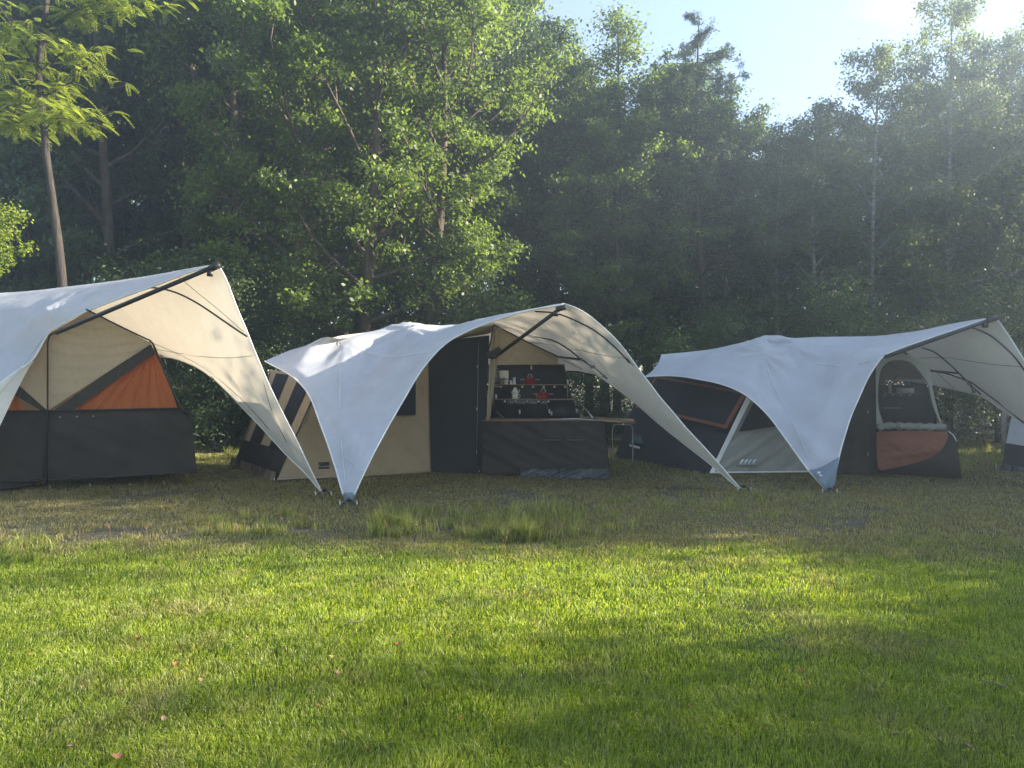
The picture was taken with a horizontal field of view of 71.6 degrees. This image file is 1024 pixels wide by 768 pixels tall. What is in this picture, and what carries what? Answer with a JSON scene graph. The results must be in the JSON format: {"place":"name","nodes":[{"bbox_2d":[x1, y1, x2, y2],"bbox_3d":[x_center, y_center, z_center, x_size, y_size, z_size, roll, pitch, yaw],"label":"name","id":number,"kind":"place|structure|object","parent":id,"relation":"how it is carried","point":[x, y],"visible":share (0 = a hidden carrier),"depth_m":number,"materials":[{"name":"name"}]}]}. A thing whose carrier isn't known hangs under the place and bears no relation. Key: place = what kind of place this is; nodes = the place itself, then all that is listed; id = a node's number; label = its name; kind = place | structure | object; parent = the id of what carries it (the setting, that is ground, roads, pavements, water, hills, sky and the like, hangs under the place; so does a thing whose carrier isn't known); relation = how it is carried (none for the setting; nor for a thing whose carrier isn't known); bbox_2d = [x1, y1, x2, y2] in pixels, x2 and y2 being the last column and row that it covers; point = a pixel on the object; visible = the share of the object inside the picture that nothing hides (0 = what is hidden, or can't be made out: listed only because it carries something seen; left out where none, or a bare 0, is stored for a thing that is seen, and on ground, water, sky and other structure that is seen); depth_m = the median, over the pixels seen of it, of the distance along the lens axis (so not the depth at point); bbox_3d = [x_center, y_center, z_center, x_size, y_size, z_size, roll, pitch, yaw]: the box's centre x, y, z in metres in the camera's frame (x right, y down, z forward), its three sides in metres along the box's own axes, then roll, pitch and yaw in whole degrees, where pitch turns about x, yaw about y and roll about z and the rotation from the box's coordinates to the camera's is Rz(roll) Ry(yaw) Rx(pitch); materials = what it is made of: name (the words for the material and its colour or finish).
{"place":"outdoors","nodes":[
{"label":"outdoors","id":0,"kind":"place"},
{"bbox_2d":[0,387,1023,767],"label":"meadow ground","id":1,"kind":"structure","parent":0,"point":[324,533],"depth_m":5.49,"materials":[{"name":"green plant"}]},
{"bbox_2d":[0,198,38,276],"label":"sapling","id":2,"kind":"object","parent":1,"relation":"on","point":[12,222],"visible":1,"depth_m":13.49,"materials":[{"name":"green plant"}]},
{"bbox_2d":[0,57,43,284],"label":"forest tree","id":3,"kind":"object","parent":1,"relation":"on","point":[3,279],"visible":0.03,"depth_m":27.00,"materials":[{"name":"green plant"}]},
{"bbox_2d":[0,271,45,292],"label":"shrub","id":4,"kind":"object","parent":1,"relation":"on","point":[5,290],"visible":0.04,"depth_m":18.70,"materials":[{"name":"green plant"}]},
{"bbox_2d":[0,22,117,291],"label":"forest tree","id":5,"kind":"object","parent":1,"relation":"on","point":[36,287],"visible":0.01,"depth_m":26.92,"materials":[{"name":"green plant"}]},
{"bbox_2d":[0,0,131,291],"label":"broadleaf tree","id":6,"kind":"object","parent":1,"relation":"on","point":[34,227],"visible":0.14,"depth_m":21.68,"materials":[{"name":"green plant"}]},
{"bbox_2d":[0,4,131,291],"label":"forest tree","id":7,"kind":"object","parent":1,"relation":"on","point":[23,278],"visible":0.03,"depth_m":25.44,"materials":[{"name":"green plant"}]},
{"bbox_2d":[0,0,180,292],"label":"broadleaf tree","id":8,"kind":"object","parent":1,"relation":"on","point":[17,172],"visible":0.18,"depth_m":22.17,"materials":[{"name":"green plant"}]},
{"bbox_2d":[0,0,182,291],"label":"forest tree","id":9,"kind":"object","parent":1,"relation":"on","point":[138,207],"visible":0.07,"depth_m":24.61,"materials":[{"name":"green plant"}]},
{"bbox_2d":[0,0,203,287],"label":"locust tree","id":10,"kind":"object","parent":1,"relation":"on","point":[40,113],"visible":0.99,"depth_m":13.17,"materials":[{"name":"green plant"}]},
{"bbox_2d":[13,18,209,283],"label":"forest tree","id":11,"kind":"object","parent":1,"relation":"on","point":[126,186],"visible":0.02,"depth_m":27.44,"materials":[{"name":"green plant"}]},
{"bbox_2d":[0,0,230,289],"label":"broadleaf tree","id":12,"kind":"object","parent":1,"relation":"on","point":[100,97],"visible":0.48,"depth_m":20.30,"materials":[{"name":"green plant"}]},
{"bbox_2d":[112,753,125,758],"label":"fallen leaf","id":13,"kind":"object","parent":1,"relation":"on","point":[117,755],"visible":1,"depth_m":2.83,"materials":[{"name":"brown plant"}]},
{"bbox_2d":[15,4,229,280],"bbox_3d":[-12.468,-8.194,24.294,7.042,19.737,7.101,0,0,41],"label":"forest tree","id":14,"kind":"object","parent":1,"relation":"on","point":[149,207],"visible":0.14,"depth_m":23.90,"materials":[{"name":"green plant"}]},
{"bbox_2d":[64,231,247,442],"bbox_3d":[-8.888,-1.012,17.237,4.752,5.216,4.660,0,0,-28],"label":"shrub","id":15,"kind":"object","parent":1,"relation":"on","point":[168,262],"visible":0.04,"depth_m":16.58,"materials":[{"name":"green plant"}]},
{"bbox_2d":[0,261,331,498],"bbox_3d":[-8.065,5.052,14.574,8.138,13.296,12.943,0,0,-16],"label":"tent","id":16,"kind":"object","parent":1,"relation":"on","point":[87,390],"visible":0.99,"depth_m":10.08,"materials":[{"name":"white fabric"}]},
{"bbox_2d":[111,44,228,256],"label":"forest tree","id":17,"kind":"object","parent":1,"relation":"on","point":[156,164],"depth_m":28.33,"materials":[{"name":"green plant"}]},
{"bbox_2d":[45,0,300,405],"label":"broadleaf tree","id":18,"kind":"object","parent":1,"relation":"on","point":[118,64],"visible":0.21,"depth_m":21.12,"materials":[{"name":"green plant"}]},
{"bbox_2d":[162,358,218,418],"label":"shrub","id":19,"kind":"object","parent":1,"relation":"on","point":[179,368],"visible":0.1,"depth_m":17.16,"materials":[{"name":"green plant"}]},
{"bbox_2d":[107,3,293,425],"bbox_3d":[-11.142,-8.518,26.343,7.036,20.402,7.709,0,0,-34],"label":"forest tree","id":20,"kind":"object","parent":1,"relation":"on","point":[168,227],"visible":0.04,"depth_m":24.98,"materials":[{"name":"green plant"}]},
{"bbox_2d":[193,428,227,451],"bbox_3d":[-6.698,1.226,15.531,0.929,0.575,0.407,0,14,-9],"label":"bicycle","id":21,"kind":"object","parent":1,"relation":"on","point":[202,440],"visible":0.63,"depth_m":15.53,"materials":[{"name":"black metal"}]},
{"bbox_2d":[169,334,280,449],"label":"shrub","id":22,"kind":"object","parent":1,"relation":"on","point":[226,423],"visible":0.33,"depth_m":15.93,"materials":[{"name":"green plant"}]},
{"bbox_2d":[107,0,344,437],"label":"oak tree","id":23,"kind":"object","parent":1,"relation":"on","point":[198,224],"visible":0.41,"depth_m":19.46,"materials":[{"name":"green plant"}]},
{"bbox_2d":[113,0,340,426],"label":"forest tree","id":24,"kind":"object","parent":1,"relation":"on","point":[250,102],"visible":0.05,"depth_m":23.90,"materials":[{"name":"green plant"}]},
{"bbox_2d":[134,226,334,449],"bbox_3d":[-6.663,-1.087,16.649,4.893,5.371,4.798,0,0,18],"label":"shrub","id":25,"kind":"object","parent":1,"relation":"on","point":[249,321],"visible":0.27,"depth_m":16.72,"materials":[{"name":"green plant"}]},
{"bbox_2d":[177,14,301,369],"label":"forest tree","id":26,"kind":"object","parent":1,"relation":"on","point":[251,244],"visible":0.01,"depth_m":29.18,"materials":[{"name":"green plant"}]},
{"bbox_2d":[225,89,352,340],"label":"forest tree","id":27,"kind":"object","parent":1,"relation":"on","point":[308,248],"depth_m":32.24,"materials":[{"name":"green plant"}]},
{"bbox_2d":[196,0,398,375],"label":"forest tree","id":28,"kind":"object","parent":1,"relation":"on","point":[350,315],"visible":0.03,"depth_m":24.61,"materials":[{"name":"green plant"}]},
{"bbox_2d":[256,301,349,376],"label":"shrub","id":29,"kind":"object","parent":1,"relation":"on","point":[284,335],"visible":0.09,"depth_m":17.02,"materials":[{"name":"green plant"}]},
{"bbox_2d":[159,0,447,361],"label":"oak tree","id":30,"kind":"object","parent":1,"relation":"on","point":[266,10],"visible":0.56,"depth_m":17.59,"materials":[{"name":"green plant"}]},
{"bbox_2d":[252,1,402,334],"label":"forest tree","id":31,"kind":"object","parent":1,"relation":"on","point":[307,208],"depth_m":27.65,"materials":[{"name":"green plant"}]},
{"bbox_2d":[300,315,401,339],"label":"shrub","id":32,"kind":"object","parent":1,"relation":"on","point":[332,333],"visible":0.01,"depth_m":18.06,"materials":[{"name":"green plant"}]},
{"bbox_2d":[283,31,427,340],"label":"forest tree","id":33,"kind":"object","parent":1,"relation":"on","point":[349,240],"visible":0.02,"depth_m":29.50,"materials":[{"name":"green plant"}]},
{"bbox_2d":[273,0,468,340],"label":"forest tree","id":34,"kind":"object","parent":1,"relation":"on","point":[361,241],"visible":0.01,"depth_m":23.85,"materials":[{"name":"green plant"}]},
{"bbox_2d":[249,0,508,336],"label":"oak tree","id":35,"kind":"object","parent":1,"relation":"on","point":[338,120],"visible":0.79,"depth_m":17.14,"materials":[{"name":"green plant"}]},
{"bbox_2d":[358,305,487,416],"bbox_3d":[-1.658,-0.259,18.038,3.878,3.733,3.630,0,0,33],"label":"shrub","id":36,"kind":"object","parent":1,"relation":"on","point":[387,319],"visible":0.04,"depth_m":17.92,"materials":[{"name":"green plant"}]},
{"bbox_2d":[334,0,552,322],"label":"forest tree","id":37,"kind":"object","parent":1,"relation":"on","point":[469,104],"visible":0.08,"depth_m":24.42,"materials":[{"name":"green plant"}]},
{"bbox_2d":[334,0,562,324],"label":"oak tree","id":38,"kind":"object","parent":1,"relation":"on","point":[490,208],"visible":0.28,"depth_m":20.60,"materials":[{"name":"green plant"}]},
{"bbox_2d":[304,0,600,327],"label":"oak tree","id":39,"kind":"object","parent":1,"relation":"on","point":[496,153],"visible":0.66,"depth_m":17.86,"materials":[{"name":"green plant"}]},
{"bbox_2d":[383,7,540,325],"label":"forest tree","id":40,"kind":"object","parent":1,"relation":"on","point":[515,177],"visible":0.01,"depth_m":27.28,"materials":[{"name":"green plant"}]},
{"bbox_2d":[415,243,546,414],"bbox_3d":[-0.459,-0.881,17.864,4.417,4.944,4.505,0,0,14],"label":"shrub","id":41,"kind":"object","parent":1,"relation":"on","point":[459,310],"visible":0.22,"depth_m":17.30,"materials":[{"name":"green plant"}]},
{"bbox_2d":[229,303,751,507],"bbox_3d":[-0.956,0.199,11.683,7.604,2.729,5.427,0,0,-12],"label":"tent","id":42,"kind":"object","parent":1,"relation":"on","point":[404,398],"visible":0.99,"depth_m":11.41,"materials":[{"name":"white fabric"}]},
{"bbox_2d":[396,381,415,414],"bbox_3d":[-2.075,0.210,11.610,1.058,0.625,0.001,0,0,-28],"label":"window","id":43,"kind":"structure","parent":42,"relation":"in","point":[408,407],"depth_m":11.82,"materials":[{"name":"grey fabric"}]},
{"bbox_2d":[429,335,488,473],"bbox_3d":[-0.898,0.346,11.868,1.076,2.303,0.030,0,0,14],"label":"door panel","id":44,"kind":"structure","parent":42,"relation":"in","point":[454,374],"depth_m":11.87,"materials":[{"name":"fabric"}]},
{"bbox_2d":[500,371,508,381],"bbox_3d":[-0.138,-0.135,12.377,0.155,0.200,0.011,0,0,0],"label":"picture card","id":45,"kind":"object","parent":42,"relation":"on","point":[504,375],"visible":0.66,"depth_m":12.38,"materials":[{"name":"white paper"}]},
{"bbox_2d":[520,374,539,383],"bbox_3d":[0.310,-0.086,12.270,0.307,0.182,0.196,0,0,30],"label":"cooking pot","id":46,"kind":"object","parent":42,"relation":"on","point":[529,380],"visible":1,"depth_m":12.20,"materials":[{"name":"red metal"}]},
{"bbox_2d":[538,388,548,398],"bbox_3d":[0.537,0.163,12.200,0.201,0.188,0.310,0,0,-60],"label":"kettle","id":47,"kind":"object","parent":42,"relation":"on","point":[544,394],"visible":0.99,"depth_m":12.12,"materials":[{"name":"red metal"}]},
{"bbox_2d":[411,0,582,316],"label":"forest tree","id":48,"kind":"object","parent":1,"relation":"on","point":[543,24],"visible":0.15,"depth_m":24.86,"materials":[{"name":"green plant"}]},
{"bbox_2d":[0,441,1001,564],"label":"tall grass","id":49,"kind":"structure","parent":1,"relation":"on","point":[521,526],"depth_m":7.29,"materials":[{"name":"green plant"}]},
{"bbox_2d":[452,8,604,321],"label":"forest tree","id":50,"kind":"object","parent":1,"relation":"on","point":[574,56],"visible":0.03,"depth_m":27.45,"materials":[{"name":"green plant"}]},
{"bbox_2d":[447,56,630,324],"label":"forest tree","id":51,"kind":"object","parent":1,"relation":"on","point":[511,224],"visible":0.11,"depth_m":25.19,"materials":[{"name":"green plant"}]},
{"bbox_2d":[86,90,1022,407],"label":"wood","id":52,"kind":"object","parent":1,"relation":"on","point":[712,278],"depth_m":37.78,"materials":[{"name":"green plant"}]},
{"bbox_2d":[443,15,707,374],"bbox_3d":[1.265,-4.800,22.421,7.295,12.824,6.848,0,0,-37],"label":"oak tree","id":53,"kind":"object","parent":1,"relation":"on","point":[546,142],"visible":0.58,"depth_m":21.94,"materials":[{"name":"green plant"}]},
{"bbox_2d":[526,302,624,442],"bbox_3d":[1.292,-0.239,16.956,3.225,3.610,3.289,0,0,39],"label":"shrub","id":54,"kind":"object","parent":1,"relation":"on","point":[573,379],"visible":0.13,"depth_m":16.68,"materials":[{"name":"green plant"}]},
{"bbox_2d":[527,102,658,416],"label":"forest tree","id":55,"kind":"object","parent":1,"relation":"on","point":[592,263],"visible":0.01,"depth_m":29.34,"materials":[{"name":"green plant"}]},
{"bbox_2d":[574,360,638,444],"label":"shrub","id":56,"kind":"object","parent":1,"relation":"on","point":[606,394],"visible":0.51,"depth_m":16.96,"materials":[{"name":"green plant"}]},
{"bbox_2d":[542,0,674,416],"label":"broadleaf tree","id":57,"kind":"object","parent":1,"relation":"on","point":[621,35],"visible":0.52,"depth_m":22.48,"materials":[{"name":"green plant"}]},
{"bbox_2d":[513,52,706,425],"bbox_3d":[2.490,-5.003,24.838,6.778,13.230,6.210,0,0,-27],"label":"forest tree","id":58,"kind":"object","parent":1,"relation":"on","point":[567,130],"visible":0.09,"depth_m":24.30,"materials":[{"name":"green plant"}]},
{"bbox_2d":[595,417,634,462],"bbox_3d":[1.759,0.922,11.850,0.702,0.727,1.001,0,0,0],"label":"side table","id":59,"kind":"object","parent":1,"relation":"on","point":[618,420],"visible":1,"depth_m":11.49,"materials":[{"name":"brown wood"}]},
{"bbox_2d":[523,71,716,434],"bbox_3d":[3.153,-3.853,21.657,5.872,10.895,5.429,0,0,-27],"label":"oak tree","id":60,"kind":"object","parent":1,"relation":"on","point":[617,330],"visible":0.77,"depth_m":21.09,"materials":[{"name":"green plant"}]},
{"bbox_2d":[587,134,695,375],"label":"forest tree","id":61,"kind":"object","parent":1,"relation":"on","point":[642,256],"visible":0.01,"depth_m":28.12,"materials":[{"name":"green plant"}]},
{"bbox_2d":[614,324,700,435],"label":"shrub","id":62,"kind":"object","parent":1,"relation":"on","point":[642,359],"visible":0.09,"depth_m":18.43,"materials":[{"name":"green plant"}]},
{"bbox_2d":[572,53,757,363],"bbox_3d":[4.825,-4.330,22.564,5.550,11.872,5.633,0,0,24],"label":"oak tree","id":63,"kind":"object","parent":1,"relation":"on","point":[672,80],"visible":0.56,"depth_m":21.91,"materials":[{"name":"green plant"}]},
{"bbox_2d":[628,316,728,401],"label":"shrub","id":64,"kind":"object","parent":1,"relation":"on","point":[671,341],"visible":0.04,"depth_m":16.43,"materials":[{"name":"green plant"}]},
{"bbox_2d":[584,44,777,360],"bbox_3d":[6.074,-4.948,24.617,6.299,13.129,6.352,0,0,28],"label":"forest tree","id":65,"kind":"object","parent":1,"relation":"on","point":[686,108],"visible":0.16,"depth_m":23.58,"materials":[{"name":"green plant"}]},
{"bbox_2d":[618,10,797,369],"bbox_3d":[5.843,-4.967,22.130,5.743,13.169,6.862,0,0,25],"label":"larch tree","id":66,"kind":"object","parent":1,"relation":"on","point":[697,42],"visible":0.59,"depth_m":21.77,"materials":[{"name":"green plant"}]},
{"bbox_2d":[652,117,794,347],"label":"tree","id":67,"kind":"object","parent":1,"relation":"on","point":[746,135],"visible":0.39,"depth_m":22.60,"materials":[{"name":"green plant"}]},
{"bbox_2d":[644,79,813,347],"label":"forest tree","id":68,"kind":"object","parent":1,"relation":"on","point":[760,120],"visible":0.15,"depth_m":24.55,"materials":[{"name":"green plant"}]},
{"bbox_2d":[666,289,803,352],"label":"shrub","id":69,"kind":"object","parent":1,"relation":"on","point":[724,334],"visible":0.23,"depth_m":17.49,"materials":[{"name":"green plant"}]},
{"bbox_2d":[679,82,801,345],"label":"forest tree","id":70,"kind":"object","parent":1,"relation":"on","point":[794,275],"visible":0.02,"depth_m":28.88,"materials":[{"name":"green plant"}]},
{"bbox_2d":[694,118,798,337],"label":"forest tree","id":71,"kind":"object","parent":1,"relation":"on","point":[745,194],"visible":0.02,"depth_m":32.16,"materials":[{"name":"green plant"}]},
{"bbox_2d":[712,117,858,343],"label":"birch tree","id":72,"kind":"object","parent":1,"relation":"on","point":[780,185],"visible":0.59,"depth_m":22.31,"materials":[{"name":"green plant"}]},
{"bbox_2d":[729,125,852,337],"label":"forest tree","id":73,"kind":"object","parent":1,"relation":"on","point":[790,234],"visible":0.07,"depth_m":24.95,"materials":[{"name":"green plant"}]},
{"bbox_2d":[726,88,904,341],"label":"birch tree","id":74,"kind":"object","parent":1,"relation":"on","point":[823,109],"visible":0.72,"depth_m":21.96,"materials":[{"name":"green plant"}]},
{"bbox_2d":[769,135,863,337],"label":"forest tree","id":75,"kind":"object","parent":1,"relation":"on","point":[817,237],"visible":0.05,"depth_m":28.86,"materials":[{"name":"green plant"}]},
{"bbox_2d":[614,315,1023,494],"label":"tent","id":76,"kind":"object","parent":1,"relation":"on","point":[823,411],"visible":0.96,"depth_m":11.63,"materials":[{"name":"white fabric"}]},
{"bbox_2d":[837,366,876,473],"bbox_3d":[5.514,0.496,11.650,0.878,1.992,0.012,0,0,13],"label":"door panel","id":77,"kind":"structure","parent":76,"relation":"in","point":[860,438],"depth_m":11.60,"materials":[{"name":"grey fabric"}]},
{"bbox_2d":[739,252,903,381],"bbox_3d":[7.806,-0.703,17.377,4.087,4.574,4.168,0,0,-7],"label":"shrub","id":78,"kind":"object","parent":1,"relation":"on","point":[842,317],"visible":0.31,"depth_m":16.93,"materials":[{"name":"green plant"}]},
{"bbox_2d":[772,130,904,336],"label":"forest tree","id":79,"kind":"object","parent":1,"relation":"on","point":[829,229],"visible":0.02,"depth_m":31.95,"materials":[{"name":"green plant"}]},
{"bbox_2d":[763,105,924,334],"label":"forest tree","id":80,"kind":"object","parent":1,"relation":"on","point":[831,139],"visible":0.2,"depth_m":24.80,"materials":[{"name":"green plant"}]},
{"bbox_2d":[802,123,908,321],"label":"forest tree","id":81,"kind":"object","parent":1,"relation":"on","point":[845,137],"visible":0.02,"depth_m":28.30,"materials":[{"name":"green plant"}]},
{"bbox_2d":[796,35,970,334],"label":"birch tree","id":82,"kind":"object","parent":1,"relation":"on","point":[883,62],"visible":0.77,"depth_m":21.70,"materials":[{"name":"green plant"}]},
{"bbox_2d":[820,316,952,418],"bbox_3d":[8.931,-0.010,17.598,3.870,3.213,3.367,0,0,-37],"label":"shrub","id":83,"kind":"object","parent":1,"relation":"on","point":[891,380],"visible":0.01,"depth_m":17.00,"materials":[{"name":"green plant"}]},
{"bbox_2d":[822,99,966,384],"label":"forest tree","id":84,"kind":"object","parent":1,"relation":"on","point":[892,218],"visible":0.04,"depth_m":32.19,"materials":[{"name":"green plant"}]},
{"bbox_2d":[840,295,968,423],"bbox_3d":[9.558,-0.230,17.119,3.208,3.591,3.272,0,0,-30],"label":"shrub","id":85,"kind":"object","parent":1,"relation":"on","point":[918,329],"visible":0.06,"depth_m":16.61,"materials":[{"name":"green plant"}]},
{"bbox_2d":[858,87,984,384],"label":"forest tree","id":86,"kind":"object","parent":1,"relation":"on","point":[915,133],"visible":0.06,"depth_m":25.99,"materials":[{"name":"green plant"}]},
{"bbox_2d":[836,72,1023,384],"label":"birch tree","id":87,"kind":"object","parent":1,"relation":"on","point":[887,203],"visible":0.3,"depth_m":22.80,"materials":[{"name":"green plant"}]},
{"bbox_2d":[876,69,1000,421],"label":"forest tree","id":88,"kind":"object","parent":1,"relation":"on","point":[922,194],"visible":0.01,"depth_m":28.80,"materials":[{"name":"green plant"}]},
{"bbox_2d":[870,0,1023,431],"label":"birch tree","id":89,"kind":"object","parent":1,"relation":"on","point":[966,12],"visible":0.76,"depth_m":21.98,"materials":[{"name":"green plant"}]},
{"bbox_2d":[877,55,1023,425],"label":"forest tree","id":90,"kind":"object","parent":1,"relation":"on","point":[957,245],"visible":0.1,"depth_m":24.98,"materials":[{"name":"green plant"}]},
{"bbox_2d":[903,329,1022,440],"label":"shrub","id":91,"kind":"object","parent":1,"relation":"on","point":[959,407],"visible":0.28,"depth_m":16.76,"materials":[{"name":"green plant"}]},
{"bbox_2d":[906,86,1022,416],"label":"forest tree","id":92,"kind":"object","parent":1,"relation":"on","point":[994,225],"visible":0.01,"depth_m":31.73,"materials":[{"name":"green plant"}]},
{"bbox_2d":[912,21,1023,428],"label":"birch tree","id":93,"kind":"object","parent":1,"relation":"on","point":[975,41],"visible":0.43,"depth_m":22.92,"materials":[{"name":"green plant"}]},
{"bbox_2d":[918,264,1023,442],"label":"shrub","id":94,"kind":"object","parent":1,"relation":"on","point":[972,308],"visible":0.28,"depth_m":18.10,"materials":[{"name":"green plant"}]},
{"bbox_2d":[921,11,1023,350],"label":"birch tree","id":95,"kind":"object","parent":1,"relation":"on","point":[1016,41],"visible":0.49,"depth_m":22.80,"materials":[{"name":"green plant"}]},
{"bbox_2d":[943,96,1023,419],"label":"forest tree","id":96,"kind":"object","parent":1,"relation":"on","point":[997,214],"visible":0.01,"depth_m":29.43,"materials":[{"name":"green plant"}]},
{"bbox_2d":[964,72,1023,331],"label":"forest tree","id":97,"kind":"object","parent":1,"relation":"on","point":[1020,123],"visible":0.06,"depth_m":25.91,"materials":[{"name":"green plant"}]},
{"bbox_2d":[1001,410,1006,455],"bbox_3d":[10.123,0.787,14.600,0.090,1.525,0.090,0,0,0],"label":"post","id":98,"kind":"object","parent":1,"relation":"on","point":[1003,428],"visible":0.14,"depth_m":14.56,"materials":[{"name":"grey metal"}]},
{"bbox_2d":[995,417,1023,472],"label":"tent","id":99,"kind":"object","parent":1,"relation":"on","point":[1013,458],"visible":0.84,"depth_m":12.25,"materials":[{"name":"white fabric"}]},
{"bbox_2d":[94,0,1023,386],"label":"sky","id":100,"kind":"structure","parent":0,"point":[790,48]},
{"bbox_2d":[896,387,913,392],"bbox_3d":[6.716,0.102,12.120,0.270,0.110,0.270,0,0,0],"label":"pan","id":101,"kind":"object","parent":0,"point":[904,389],"visible":0.97,"depth_m":12.01,"materials":[{"name":"metal"}]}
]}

